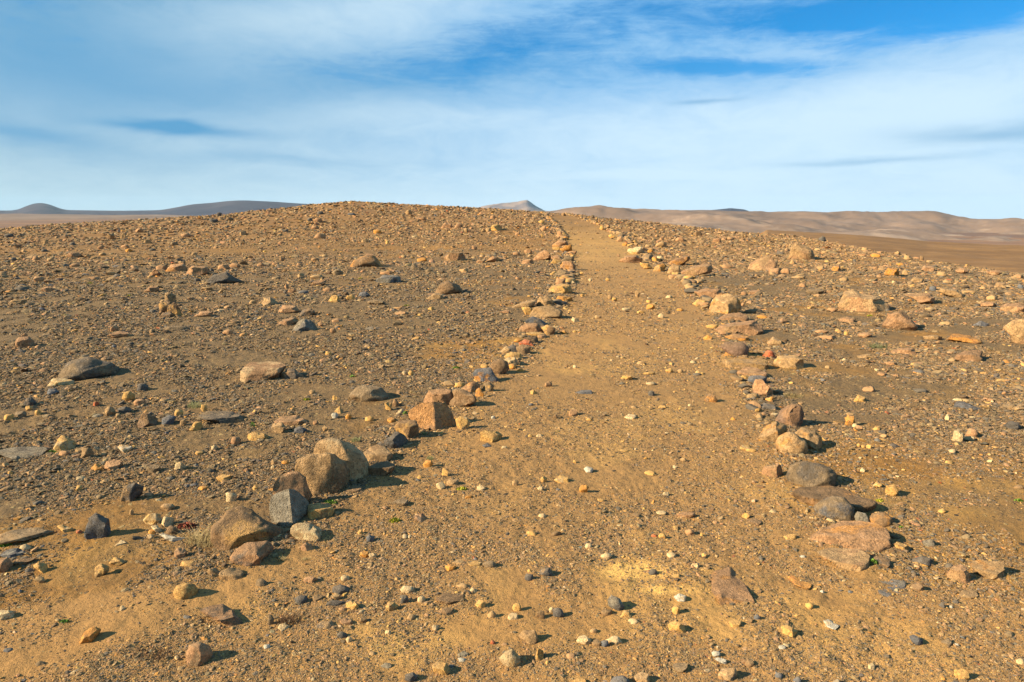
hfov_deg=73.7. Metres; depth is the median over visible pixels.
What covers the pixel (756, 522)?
stone
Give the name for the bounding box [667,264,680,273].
stone
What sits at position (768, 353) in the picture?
stone
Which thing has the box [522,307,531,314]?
stone
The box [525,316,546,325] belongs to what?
stone
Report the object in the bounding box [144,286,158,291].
stone
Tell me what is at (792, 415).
stone
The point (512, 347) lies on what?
stone
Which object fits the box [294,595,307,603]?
stone
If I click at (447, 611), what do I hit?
stone
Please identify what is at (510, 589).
path
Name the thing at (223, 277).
stone
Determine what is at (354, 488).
stone
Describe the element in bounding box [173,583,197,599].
stone
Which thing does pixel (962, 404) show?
stone
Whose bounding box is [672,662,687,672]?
stone
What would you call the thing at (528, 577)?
stone
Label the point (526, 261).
stone
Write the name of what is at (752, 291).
stone
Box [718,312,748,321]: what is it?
stone
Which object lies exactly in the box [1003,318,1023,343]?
stone
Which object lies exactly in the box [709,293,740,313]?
stone
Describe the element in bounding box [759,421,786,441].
stone
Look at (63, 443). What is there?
stone
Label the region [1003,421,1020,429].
stone
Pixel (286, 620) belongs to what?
dead plant
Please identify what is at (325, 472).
stone
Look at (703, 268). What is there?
stone
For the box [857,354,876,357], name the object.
stone
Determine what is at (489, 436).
stone
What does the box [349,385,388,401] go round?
stone
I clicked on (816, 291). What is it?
stone
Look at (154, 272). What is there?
stone
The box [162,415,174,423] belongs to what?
stone
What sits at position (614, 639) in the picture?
stone
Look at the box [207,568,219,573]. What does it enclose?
stone
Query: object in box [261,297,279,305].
stone
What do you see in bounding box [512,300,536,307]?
stone
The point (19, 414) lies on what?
stone
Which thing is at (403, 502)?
stone
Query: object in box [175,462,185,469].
stone
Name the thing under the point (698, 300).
stone
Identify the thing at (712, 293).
stone
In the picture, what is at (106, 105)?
sky
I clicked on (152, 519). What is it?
stone
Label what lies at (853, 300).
stone
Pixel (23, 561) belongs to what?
stone
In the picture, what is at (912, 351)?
stone
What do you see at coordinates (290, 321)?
stone
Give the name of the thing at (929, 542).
stone
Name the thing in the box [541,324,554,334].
stone
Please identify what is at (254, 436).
stone
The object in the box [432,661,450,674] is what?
stone
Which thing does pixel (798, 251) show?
stone
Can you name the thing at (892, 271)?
stone
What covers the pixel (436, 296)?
stone
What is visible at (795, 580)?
stone
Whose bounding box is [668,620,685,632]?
stone
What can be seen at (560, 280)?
stone
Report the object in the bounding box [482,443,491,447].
stone
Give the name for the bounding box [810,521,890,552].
boulder
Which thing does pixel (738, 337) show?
stone
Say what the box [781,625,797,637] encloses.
stone
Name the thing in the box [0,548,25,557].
stone
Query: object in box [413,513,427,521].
stone
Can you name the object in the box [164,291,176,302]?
stone
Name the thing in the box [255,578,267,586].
stone
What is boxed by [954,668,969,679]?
stone
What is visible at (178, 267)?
stone
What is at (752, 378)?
stone
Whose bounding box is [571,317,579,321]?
stone
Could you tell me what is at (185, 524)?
herb
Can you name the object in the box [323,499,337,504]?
moss cushion
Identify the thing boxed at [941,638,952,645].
stone
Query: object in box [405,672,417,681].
stone
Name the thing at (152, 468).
stone
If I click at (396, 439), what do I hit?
stone
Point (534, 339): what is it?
stone
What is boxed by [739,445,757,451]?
stone
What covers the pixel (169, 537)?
stone
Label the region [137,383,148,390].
stone
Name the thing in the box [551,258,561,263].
stone
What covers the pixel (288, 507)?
stone
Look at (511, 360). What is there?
stone
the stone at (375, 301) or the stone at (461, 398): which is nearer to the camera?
the stone at (461, 398)
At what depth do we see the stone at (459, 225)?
38.57 m
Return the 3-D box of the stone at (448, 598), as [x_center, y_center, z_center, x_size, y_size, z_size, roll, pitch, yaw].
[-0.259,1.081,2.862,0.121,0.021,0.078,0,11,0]
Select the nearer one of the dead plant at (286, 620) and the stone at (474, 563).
the dead plant at (286, 620)
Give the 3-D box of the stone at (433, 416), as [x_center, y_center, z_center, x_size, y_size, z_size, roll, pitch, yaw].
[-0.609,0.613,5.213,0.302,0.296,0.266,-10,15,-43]
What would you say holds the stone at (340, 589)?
on the path
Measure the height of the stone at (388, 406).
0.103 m
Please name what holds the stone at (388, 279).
on the ground
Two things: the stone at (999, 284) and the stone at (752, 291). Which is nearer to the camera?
the stone at (752, 291)
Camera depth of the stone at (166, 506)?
3.75 m
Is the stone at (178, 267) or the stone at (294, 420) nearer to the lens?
the stone at (294, 420)
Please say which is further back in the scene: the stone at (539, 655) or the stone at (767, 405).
the stone at (767, 405)
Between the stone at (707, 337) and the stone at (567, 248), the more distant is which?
the stone at (567, 248)
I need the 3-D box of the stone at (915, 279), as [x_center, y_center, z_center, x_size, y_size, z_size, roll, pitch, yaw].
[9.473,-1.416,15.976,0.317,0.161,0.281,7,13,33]
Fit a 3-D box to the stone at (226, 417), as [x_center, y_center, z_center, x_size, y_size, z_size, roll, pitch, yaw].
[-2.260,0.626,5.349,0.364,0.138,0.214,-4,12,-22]
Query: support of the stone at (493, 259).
on the ground
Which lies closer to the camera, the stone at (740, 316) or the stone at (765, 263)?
the stone at (740, 316)
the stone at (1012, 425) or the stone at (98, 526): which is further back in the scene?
the stone at (1012, 425)
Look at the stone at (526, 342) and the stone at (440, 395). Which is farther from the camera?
the stone at (526, 342)
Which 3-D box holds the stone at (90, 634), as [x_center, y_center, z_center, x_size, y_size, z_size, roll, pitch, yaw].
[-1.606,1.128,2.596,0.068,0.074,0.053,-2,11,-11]
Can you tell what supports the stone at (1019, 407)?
on the ground
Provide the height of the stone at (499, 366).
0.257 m
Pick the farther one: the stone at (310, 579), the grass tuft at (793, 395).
the grass tuft at (793, 395)
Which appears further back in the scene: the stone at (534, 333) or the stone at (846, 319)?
the stone at (846, 319)
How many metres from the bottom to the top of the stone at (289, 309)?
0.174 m
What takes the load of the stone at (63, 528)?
on the ground
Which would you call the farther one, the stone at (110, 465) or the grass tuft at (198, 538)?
the stone at (110, 465)
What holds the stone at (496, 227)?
on the ground
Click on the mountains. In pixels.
(526, 205)
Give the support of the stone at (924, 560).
on the ground
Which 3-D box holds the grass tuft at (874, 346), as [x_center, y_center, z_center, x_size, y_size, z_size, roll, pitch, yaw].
[4.437,0.057,8.248,0.303,0.083,0.234,0,11,0]
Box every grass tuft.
[165,519,217,547]
[187,401,205,408]
[784,391,803,397]
[868,342,888,348]
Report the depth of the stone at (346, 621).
2.70 m
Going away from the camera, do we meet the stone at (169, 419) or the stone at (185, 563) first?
the stone at (185, 563)
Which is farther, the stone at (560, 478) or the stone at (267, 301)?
the stone at (267, 301)
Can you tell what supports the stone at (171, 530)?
on the ground
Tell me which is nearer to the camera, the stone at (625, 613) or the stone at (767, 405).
the stone at (625, 613)
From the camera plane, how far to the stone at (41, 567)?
3.10 m
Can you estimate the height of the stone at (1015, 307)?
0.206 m
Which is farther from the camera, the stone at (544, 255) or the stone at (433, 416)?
the stone at (544, 255)
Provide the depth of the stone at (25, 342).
8.28 m
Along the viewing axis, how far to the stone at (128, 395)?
5.90 m
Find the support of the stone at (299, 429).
on the ground
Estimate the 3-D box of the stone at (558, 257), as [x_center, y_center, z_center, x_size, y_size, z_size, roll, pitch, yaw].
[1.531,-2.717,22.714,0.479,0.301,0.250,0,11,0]
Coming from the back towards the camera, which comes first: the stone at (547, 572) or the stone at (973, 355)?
the stone at (973, 355)
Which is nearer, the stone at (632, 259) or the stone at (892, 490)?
the stone at (892, 490)
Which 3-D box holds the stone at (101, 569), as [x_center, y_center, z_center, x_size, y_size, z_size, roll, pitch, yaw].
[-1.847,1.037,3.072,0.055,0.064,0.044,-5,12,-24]
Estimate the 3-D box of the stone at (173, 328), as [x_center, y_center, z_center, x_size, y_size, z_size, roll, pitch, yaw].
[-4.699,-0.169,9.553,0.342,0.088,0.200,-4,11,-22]
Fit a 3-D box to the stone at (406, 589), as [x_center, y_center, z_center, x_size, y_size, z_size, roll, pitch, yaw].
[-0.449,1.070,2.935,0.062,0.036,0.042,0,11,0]
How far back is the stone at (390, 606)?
2.80 m
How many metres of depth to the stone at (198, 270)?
17.58 m
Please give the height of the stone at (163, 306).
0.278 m
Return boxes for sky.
[0,0,1023,218]
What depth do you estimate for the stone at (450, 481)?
4.08 m
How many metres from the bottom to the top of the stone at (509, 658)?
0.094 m
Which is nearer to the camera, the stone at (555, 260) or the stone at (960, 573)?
the stone at (960, 573)
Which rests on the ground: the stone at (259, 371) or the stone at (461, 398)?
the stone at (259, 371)
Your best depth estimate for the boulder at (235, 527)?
3.33 m
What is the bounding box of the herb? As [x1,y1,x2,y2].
[176,522,196,528]
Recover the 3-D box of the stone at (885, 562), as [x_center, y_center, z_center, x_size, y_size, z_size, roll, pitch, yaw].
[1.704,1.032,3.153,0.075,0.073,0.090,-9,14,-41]
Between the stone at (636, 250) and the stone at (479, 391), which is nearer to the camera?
the stone at (479, 391)
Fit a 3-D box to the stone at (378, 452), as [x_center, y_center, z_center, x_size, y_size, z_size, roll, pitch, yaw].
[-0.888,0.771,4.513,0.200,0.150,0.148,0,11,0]
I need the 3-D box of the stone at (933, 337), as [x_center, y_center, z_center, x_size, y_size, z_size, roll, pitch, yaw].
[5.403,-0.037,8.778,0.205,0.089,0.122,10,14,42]
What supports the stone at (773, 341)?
on the ground
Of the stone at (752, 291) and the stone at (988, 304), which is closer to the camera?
the stone at (988, 304)
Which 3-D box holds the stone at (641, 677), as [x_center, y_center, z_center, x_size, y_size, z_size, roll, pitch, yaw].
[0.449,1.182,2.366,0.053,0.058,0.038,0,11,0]
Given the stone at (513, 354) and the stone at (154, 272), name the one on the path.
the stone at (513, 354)
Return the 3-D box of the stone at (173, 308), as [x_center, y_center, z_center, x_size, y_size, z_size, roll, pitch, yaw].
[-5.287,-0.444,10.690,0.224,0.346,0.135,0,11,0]
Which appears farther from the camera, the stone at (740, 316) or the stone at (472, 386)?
the stone at (740, 316)
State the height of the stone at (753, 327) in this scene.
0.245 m
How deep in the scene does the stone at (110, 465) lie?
4.32 m
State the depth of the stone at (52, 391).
6.15 m
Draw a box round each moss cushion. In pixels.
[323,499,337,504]
[389,517,401,522]
[869,559,877,564]
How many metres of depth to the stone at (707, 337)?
8.81 m
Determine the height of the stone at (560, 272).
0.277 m
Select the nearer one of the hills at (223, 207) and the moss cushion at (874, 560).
the moss cushion at (874, 560)
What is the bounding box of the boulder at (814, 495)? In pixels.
[792,485,877,511]
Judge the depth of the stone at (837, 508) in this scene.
3.63 m
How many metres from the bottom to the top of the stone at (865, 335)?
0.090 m
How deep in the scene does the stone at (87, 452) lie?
4.52 m
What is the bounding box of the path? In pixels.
[0,213,1023,681]
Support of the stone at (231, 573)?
on the path
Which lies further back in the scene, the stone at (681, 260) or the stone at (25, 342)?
the stone at (681, 260)
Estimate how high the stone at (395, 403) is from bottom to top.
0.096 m
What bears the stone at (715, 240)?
on the ground
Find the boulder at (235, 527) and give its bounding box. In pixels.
[210,506,282,550]
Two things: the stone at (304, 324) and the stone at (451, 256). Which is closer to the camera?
the stone at (304, 324)
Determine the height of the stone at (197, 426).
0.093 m
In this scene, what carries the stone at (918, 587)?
on the path
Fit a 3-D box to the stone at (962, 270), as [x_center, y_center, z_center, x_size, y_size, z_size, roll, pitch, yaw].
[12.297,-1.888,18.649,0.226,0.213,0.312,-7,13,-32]
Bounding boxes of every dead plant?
[133,642,171,662]
[275,610,310,628]
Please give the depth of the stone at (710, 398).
5.88 m
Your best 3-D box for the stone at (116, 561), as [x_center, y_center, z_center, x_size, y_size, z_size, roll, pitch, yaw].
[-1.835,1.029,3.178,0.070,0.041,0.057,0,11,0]
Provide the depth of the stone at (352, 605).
2.81 m
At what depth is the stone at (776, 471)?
4.23 m
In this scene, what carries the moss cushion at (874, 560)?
on the ground
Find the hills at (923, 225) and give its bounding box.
[547,205,1023,241]
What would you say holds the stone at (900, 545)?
on the ground
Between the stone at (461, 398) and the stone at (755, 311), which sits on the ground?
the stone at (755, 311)
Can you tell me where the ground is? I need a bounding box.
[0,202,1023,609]
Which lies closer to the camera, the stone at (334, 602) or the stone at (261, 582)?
the stone at (334, 602)
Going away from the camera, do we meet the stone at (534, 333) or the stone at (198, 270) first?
the stone at (534, 333)
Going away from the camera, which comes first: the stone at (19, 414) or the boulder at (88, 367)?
the stone at (19, 414)
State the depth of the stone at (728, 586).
2.92 m
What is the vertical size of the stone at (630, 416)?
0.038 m
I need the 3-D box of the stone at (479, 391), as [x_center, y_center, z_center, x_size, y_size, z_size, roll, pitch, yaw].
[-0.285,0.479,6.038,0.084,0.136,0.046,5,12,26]
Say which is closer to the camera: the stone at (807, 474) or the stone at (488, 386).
the stone at (807, 474)
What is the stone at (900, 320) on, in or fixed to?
on the ground
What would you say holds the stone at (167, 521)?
on the ground
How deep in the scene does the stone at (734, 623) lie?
2.67 m
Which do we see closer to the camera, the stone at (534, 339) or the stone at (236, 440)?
the stone at (236, 440)
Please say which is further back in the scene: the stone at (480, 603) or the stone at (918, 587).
the stone at (918, 587)
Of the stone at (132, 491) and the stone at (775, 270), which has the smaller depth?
the stone at (132, 491)
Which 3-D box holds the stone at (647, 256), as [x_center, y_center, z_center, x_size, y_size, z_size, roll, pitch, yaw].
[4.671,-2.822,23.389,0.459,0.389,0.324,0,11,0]
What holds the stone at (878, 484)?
on the ground
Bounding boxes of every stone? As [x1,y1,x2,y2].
[0,447,48,458]
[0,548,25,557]
[0,557,12,572]
[0,610,14,619]
[8,299,26,305]
[13,557,36,564]
[14,411,26,417]
[15,336,34,347]
[23,397,36,405]
[33,562,47,572]
[41,286,54,291]
[47,388,59,394]
[48,378,74,385]
[53,435,75,450]
[57,525,73,532]
[67,252,81,257]
[79,627,100,643]
[81,447,92,457]
[84,513,110,539]
[95,563,108,577]
[104,459,122,470]
[105,406,115,415]
[107,233,114,238]
[109,331,129,337]
[109,557,126,565]
[114,540,126,545]
[117,406,131,412]
[118,444,131,452]
[120,482,143,501]
[122,391,134,400]
[133,399,145,405]
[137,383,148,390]
[137,413,157,427]
[143,513,161,524]
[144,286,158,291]
[146,464,160,472]
[149,269,161,275]
[151,525,161,532]
[159,302,171,311]
[159,533,186,541]
[160,312,173,316]
[161,503,175,510]
[161,516,174,526]
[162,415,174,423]
[163,326,188,330]
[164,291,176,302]
[166,263,187,270]
[166,526,178,534]
[167,302,181,314]
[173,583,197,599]
[174,548,186,558]
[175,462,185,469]
[180,561,194,566]
[186,265,209,274]
[186,642,212,666]
[189,421,202,430]
[194,311,212,316]
[198,411,243,423]
[200,604,242,625]
[205,272,241,283]
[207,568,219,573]
[216,474,230,481]
[219,567,244,579]
[226,492,237,501]
[230,541,273,565]
[231,437,240,444]
[240,361,285,382]
[247,431,267,440]
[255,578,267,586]
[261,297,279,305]
[269,489,308,526]
[271,422,284,432]
[273,471,311,501]
[274,415,306,425]
[277,318,297,325]
[278,305,299,312]
[281,368,303,378]
[290,523,321,541]
[292,319,317,330]
[294,426,306,432]
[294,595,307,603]
[295,452,349,495]
[299,308,315,315]
[300,542,312,550]
[303,576,317,582]
[307,503,333,519]
[311,280,326,285]
[314,438,368,479]
[315,620,333,628]
[326,600,344,605]
[329,295,339,302]
[332,585,348,594]
[334,406,342,413]
[340,618,352,624]
[345,485,361,491]
[346,601,358,609]
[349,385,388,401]
[350,255,381,266]
[359,291,369,296]
[364,444,392,461]
[367,299,385,304]
[368,461,394,475]
[376,275,400,282]
[377,431,408,447]
[385,402,391,409]
[385,601,398,610]
[390,498,409,505]
[392,398,398,406]
[394,420,418,437]
[400,586,414,592]
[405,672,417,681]
[408,402,454,430]
[410,263,419,269]
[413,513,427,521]
[423,389,452,404]
[427,293,443,299]
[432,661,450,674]
[435,281,463,294]
[436,593,464,604]
[439,607,453,614]
[441,222,451,228]
[444,252,465,260]
[446,478,458,484]
[449,388,476,406]
[454,223,462,228]
[455,416,469,429]
[462,381,479,392]
[468,561,480,565]
[473,367,498,381]
[475,388,483,396]
[475,600,484,607]
[480,430,501,442]
[482,381,493,391]
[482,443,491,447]
[482,561,495,567]
[486,256,499,261]
[489,358,508,373]
[491,224,501,230]
[499,649,520,666]
[500,346,509,352]
[504,352,521,358]
[504,357,517,364]
[508,344,516,351]
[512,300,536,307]
[512,603,520,610]
[516,344,530,353]
[518,323,541,331]
[518,630,537,645]
[519,339,534,345]
[521,259,533,263]
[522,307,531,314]
[524,573,532,580]
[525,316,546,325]
[526,332,545,335]
[527,336,538,342]
[529,305,562,317]
[533,250,550,259]
[534,648,543,660]
[536,295,553,305]
[539,567,551,576]
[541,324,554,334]
[548,283,572,293]
[551,255,563,260]
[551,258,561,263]
[552,240,568,246]
[552,607,563,617]
[553,269,569,275]
[554,475,568,482]
[555,278,565,284]
[556,296,571,301]
[560,244,571,251]
[560,261,575,269]
[562,255,573,260]
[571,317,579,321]
[574,678,586,681]
[575,390,591,393]
[576,635,590,643]
[606,636,621,643]
[608,595,623,610]
[610,675,628,681]
[619,255,642,262]
[620,610,629,616]
[624,414,635,418]
[627,246,642,253]
[634,672,649,681]
[640,262,652,268]
[641,253,652,259]
[653,263,666,271]
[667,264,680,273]
[668,256,689,264]
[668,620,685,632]
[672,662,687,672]
[674,593,685,601]
[676,512,695,517]
[680,263,712,275]
[692,299,705,303]
[694,288,723,297]
[703,335,712,339]
[705,393,717,401]
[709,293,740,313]
[709,567,754,604]
[712,238,721,242]
[714,657,726,663]
[715,320,763,335]
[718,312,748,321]
[718,668,736,680]
[720,342,748,355]
[722,358,768,368]
[725,334,748,340]
[729,619,740,626]
[737,367,766,376]
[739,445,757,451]
[744,309,762,313]
[747,518,761,525]
[748,256,776,270]
[748,375,766,382]
[749,290,761,293]
[752,379,772,394]
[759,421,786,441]
[761,403,776,409]
[762,350,775,357]
[762,464,782,477]
[767,337,781,344]
[768,267,780,273]
[773,355,803,369]
[775,318,787,322]
[775,404,803,426]
[775,431,807,453]
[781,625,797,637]
[783,534,796,540]
[786,461,836,486]
[788,242,814,259]
[788,575,811,588]
[795,427,821,449]
[806,288,823,293]
[813,496,854,520]
[816,548,869,571]
[823,619,838,629]
[831,265,840,270]
[838,289,889,311]
[838,316,855,321]
[845,415,854,425]
[854,394,864,401]
[854,511,869,521]
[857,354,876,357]
[858,332,872,337]
[869,512,892,526]
[870,556,891,567]
[873,482,882,486]
[878,579,905,596]
[882,311,917,330]
[884,268,898,275]
[885,484,898,495]
[891,348,916,354]
[892,542,908,549]
[905,292,934,303]
[909,635,922,645]
[910,277,923,281]
[910,583,923,591]
[912,556,931,565]
[921,266,934,270]
[923,335,941,339]
[923,539,934,546]
[936,288,963,297]
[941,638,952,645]
[946,333,981,343]
[946,564,970,583]
[952,429,963,441]
[954,350,982,361]
[954,401,979,410]
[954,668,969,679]
[955,268,968,273]
[958,590,978,598]
[965,428,977,436]
[968,560,1004,579]
[973,321,988,326]
[980,301,996,306]
[987,270,1001,274]
[994,282,1006,287]
[1000,303,1023,312]
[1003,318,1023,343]
[1003,404,1023,409]
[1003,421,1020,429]
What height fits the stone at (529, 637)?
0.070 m
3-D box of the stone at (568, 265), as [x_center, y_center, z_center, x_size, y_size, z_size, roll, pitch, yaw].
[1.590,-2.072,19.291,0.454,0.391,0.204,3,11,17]
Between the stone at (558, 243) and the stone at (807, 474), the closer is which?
the stone at (807, 474)
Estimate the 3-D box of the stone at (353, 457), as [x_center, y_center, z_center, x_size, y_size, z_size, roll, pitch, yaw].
[-1.040,0.783,4.215,0.344,0.388,0.239,0,11,0]
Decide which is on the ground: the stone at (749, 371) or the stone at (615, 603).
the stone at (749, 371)
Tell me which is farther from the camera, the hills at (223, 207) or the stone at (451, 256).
the hills at (223, 207)
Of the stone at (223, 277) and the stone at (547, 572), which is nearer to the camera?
the stone at (547, 572)
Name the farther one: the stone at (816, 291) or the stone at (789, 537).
the stone at (816, 291)
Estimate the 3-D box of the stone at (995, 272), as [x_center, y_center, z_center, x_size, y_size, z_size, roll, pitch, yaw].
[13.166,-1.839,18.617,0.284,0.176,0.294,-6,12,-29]
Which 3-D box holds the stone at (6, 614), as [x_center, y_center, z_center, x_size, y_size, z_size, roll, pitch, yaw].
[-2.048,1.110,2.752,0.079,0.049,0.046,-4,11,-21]
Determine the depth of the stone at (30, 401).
5.81 m
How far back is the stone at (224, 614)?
2.72 m
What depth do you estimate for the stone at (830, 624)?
2.67 m
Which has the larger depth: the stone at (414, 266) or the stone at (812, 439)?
the stone at (414, 266)
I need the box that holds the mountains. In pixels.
[477,200,546,211]
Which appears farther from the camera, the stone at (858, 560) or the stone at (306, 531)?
the stone at (306, 531)
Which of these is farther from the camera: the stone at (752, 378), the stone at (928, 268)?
the stone at (928, 268)
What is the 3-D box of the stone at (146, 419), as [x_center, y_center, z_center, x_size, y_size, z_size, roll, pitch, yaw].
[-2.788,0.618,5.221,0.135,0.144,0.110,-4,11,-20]
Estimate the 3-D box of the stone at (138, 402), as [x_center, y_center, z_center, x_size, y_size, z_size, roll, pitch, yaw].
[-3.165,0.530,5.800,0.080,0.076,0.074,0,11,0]
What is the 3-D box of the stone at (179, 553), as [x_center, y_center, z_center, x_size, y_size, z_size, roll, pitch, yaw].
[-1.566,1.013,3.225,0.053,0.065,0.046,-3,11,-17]
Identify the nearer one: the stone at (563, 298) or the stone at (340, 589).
the stone at (340, 589)
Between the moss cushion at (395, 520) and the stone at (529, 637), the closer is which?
the stone at (529, 637)
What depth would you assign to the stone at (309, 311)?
10.82 m
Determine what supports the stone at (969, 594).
on the path
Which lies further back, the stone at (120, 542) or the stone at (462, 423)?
the stone at (462, 423)
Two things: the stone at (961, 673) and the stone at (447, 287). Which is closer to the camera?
the stone at (961, 673)
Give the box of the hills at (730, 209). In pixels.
[717,208,746,210]
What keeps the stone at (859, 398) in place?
on the ground
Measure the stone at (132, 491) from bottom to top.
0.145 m
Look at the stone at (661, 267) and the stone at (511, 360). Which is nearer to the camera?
the stone at (511, 360)
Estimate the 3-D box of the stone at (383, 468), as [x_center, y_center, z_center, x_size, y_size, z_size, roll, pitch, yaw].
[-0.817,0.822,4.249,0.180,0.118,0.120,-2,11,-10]
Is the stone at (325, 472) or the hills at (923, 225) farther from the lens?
the hills at (923, 225)
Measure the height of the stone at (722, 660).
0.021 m
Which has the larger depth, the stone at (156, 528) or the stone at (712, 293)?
the stone at (712, 293)
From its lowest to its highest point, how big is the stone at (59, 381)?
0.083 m
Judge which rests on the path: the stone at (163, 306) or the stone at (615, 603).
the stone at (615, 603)
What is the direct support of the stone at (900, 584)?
on the path
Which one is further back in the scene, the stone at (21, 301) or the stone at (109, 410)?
the stone at (21, 301)
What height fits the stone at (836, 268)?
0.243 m
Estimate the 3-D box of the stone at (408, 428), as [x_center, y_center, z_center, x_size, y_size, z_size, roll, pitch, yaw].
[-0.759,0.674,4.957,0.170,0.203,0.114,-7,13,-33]
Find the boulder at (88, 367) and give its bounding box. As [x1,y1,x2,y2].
[57,356,119,380]
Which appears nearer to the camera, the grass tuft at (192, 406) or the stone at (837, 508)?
the stone at (837, 508)
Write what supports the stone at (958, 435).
on the ground
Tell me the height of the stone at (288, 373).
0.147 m
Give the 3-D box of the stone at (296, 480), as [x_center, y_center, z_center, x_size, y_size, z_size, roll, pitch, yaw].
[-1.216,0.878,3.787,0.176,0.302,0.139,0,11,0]
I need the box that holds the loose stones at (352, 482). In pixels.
[0,214,1023,681]
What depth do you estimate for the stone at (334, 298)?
12.38 m
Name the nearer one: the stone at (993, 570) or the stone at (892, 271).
the stone at (993, 570)
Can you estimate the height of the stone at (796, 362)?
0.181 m
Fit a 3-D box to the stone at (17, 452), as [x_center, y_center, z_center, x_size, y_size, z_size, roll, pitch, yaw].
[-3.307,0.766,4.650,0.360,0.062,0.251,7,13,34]
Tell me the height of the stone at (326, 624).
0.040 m
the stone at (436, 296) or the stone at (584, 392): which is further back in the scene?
the stone at (436, 296)
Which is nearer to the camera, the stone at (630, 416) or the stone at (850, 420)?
the stone at (850, 420)
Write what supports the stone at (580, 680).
on the path
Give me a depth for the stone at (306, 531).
3.38 m
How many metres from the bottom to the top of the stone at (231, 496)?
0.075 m
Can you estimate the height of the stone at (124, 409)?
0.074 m
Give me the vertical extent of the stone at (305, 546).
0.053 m
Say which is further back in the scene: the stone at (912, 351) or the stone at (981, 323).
the stone at (981, 323)
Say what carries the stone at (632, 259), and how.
on the path
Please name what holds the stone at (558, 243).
on the path
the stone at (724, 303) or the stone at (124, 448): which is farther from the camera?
the stone at (724, 303)
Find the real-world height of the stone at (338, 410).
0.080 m
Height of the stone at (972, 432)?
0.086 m
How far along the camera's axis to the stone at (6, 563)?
3.12 m
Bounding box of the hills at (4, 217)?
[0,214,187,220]
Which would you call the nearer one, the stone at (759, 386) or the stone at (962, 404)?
the stone at (962, 404)
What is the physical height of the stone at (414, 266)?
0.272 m
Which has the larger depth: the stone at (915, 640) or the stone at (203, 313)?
the stone at (203, 313)
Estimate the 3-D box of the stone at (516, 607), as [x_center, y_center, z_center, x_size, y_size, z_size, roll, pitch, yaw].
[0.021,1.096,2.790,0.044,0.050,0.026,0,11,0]
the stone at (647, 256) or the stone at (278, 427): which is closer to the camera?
the stone at (278, 427)
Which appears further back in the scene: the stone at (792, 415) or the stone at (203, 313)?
the stone at (203, 313)
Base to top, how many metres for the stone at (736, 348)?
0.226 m
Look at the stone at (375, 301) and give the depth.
12.03 m
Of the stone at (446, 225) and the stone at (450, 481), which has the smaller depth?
the stone at (450, 481)
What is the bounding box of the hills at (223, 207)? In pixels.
[0,200,306,215]
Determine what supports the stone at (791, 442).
on the ground
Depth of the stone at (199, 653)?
2.46 m
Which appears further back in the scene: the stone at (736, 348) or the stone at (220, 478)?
the stone at (736, 348)
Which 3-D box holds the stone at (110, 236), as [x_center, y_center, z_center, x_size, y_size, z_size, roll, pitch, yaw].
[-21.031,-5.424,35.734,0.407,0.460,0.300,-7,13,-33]
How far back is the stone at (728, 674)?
2.37 m
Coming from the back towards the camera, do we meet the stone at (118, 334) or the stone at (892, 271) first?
the stone at (892, 271)
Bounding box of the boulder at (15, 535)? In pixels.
[0,527,53,544]
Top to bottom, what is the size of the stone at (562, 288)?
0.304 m
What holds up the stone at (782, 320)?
on the ground
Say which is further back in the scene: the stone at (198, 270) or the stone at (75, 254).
the stone at (75, 254)
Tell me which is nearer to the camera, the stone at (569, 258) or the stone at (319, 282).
the stone at (319, 282)
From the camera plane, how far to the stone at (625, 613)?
2.73 m
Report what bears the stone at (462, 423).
on the path
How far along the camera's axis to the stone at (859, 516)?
3.60 m
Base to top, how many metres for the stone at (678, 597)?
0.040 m
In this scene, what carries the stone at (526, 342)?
on the ground
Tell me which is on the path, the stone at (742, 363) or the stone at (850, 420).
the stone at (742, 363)
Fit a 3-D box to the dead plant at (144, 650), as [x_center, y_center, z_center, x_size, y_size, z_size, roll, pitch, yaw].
[-1.322,1.145,2.515,0.166,0.022,0.111,0,11,0]
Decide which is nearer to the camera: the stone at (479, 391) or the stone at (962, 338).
the stone at (479, 391)
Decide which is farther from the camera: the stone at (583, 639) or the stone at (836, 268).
the stone at (836, 268)
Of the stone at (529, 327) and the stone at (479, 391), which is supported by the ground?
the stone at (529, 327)
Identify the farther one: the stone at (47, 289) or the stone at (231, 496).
the stone at (47, 289)
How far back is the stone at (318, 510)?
3.63 m
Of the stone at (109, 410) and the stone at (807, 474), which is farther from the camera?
the stone at (109, 410)
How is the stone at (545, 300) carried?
on the ground
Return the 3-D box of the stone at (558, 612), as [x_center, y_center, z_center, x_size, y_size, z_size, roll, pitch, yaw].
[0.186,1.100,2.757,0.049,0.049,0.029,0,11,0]
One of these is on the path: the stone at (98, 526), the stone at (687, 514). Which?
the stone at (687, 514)
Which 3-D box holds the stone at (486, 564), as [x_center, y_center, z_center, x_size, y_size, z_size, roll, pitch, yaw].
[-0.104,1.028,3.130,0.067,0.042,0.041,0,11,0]
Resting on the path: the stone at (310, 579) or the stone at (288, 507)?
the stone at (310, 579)

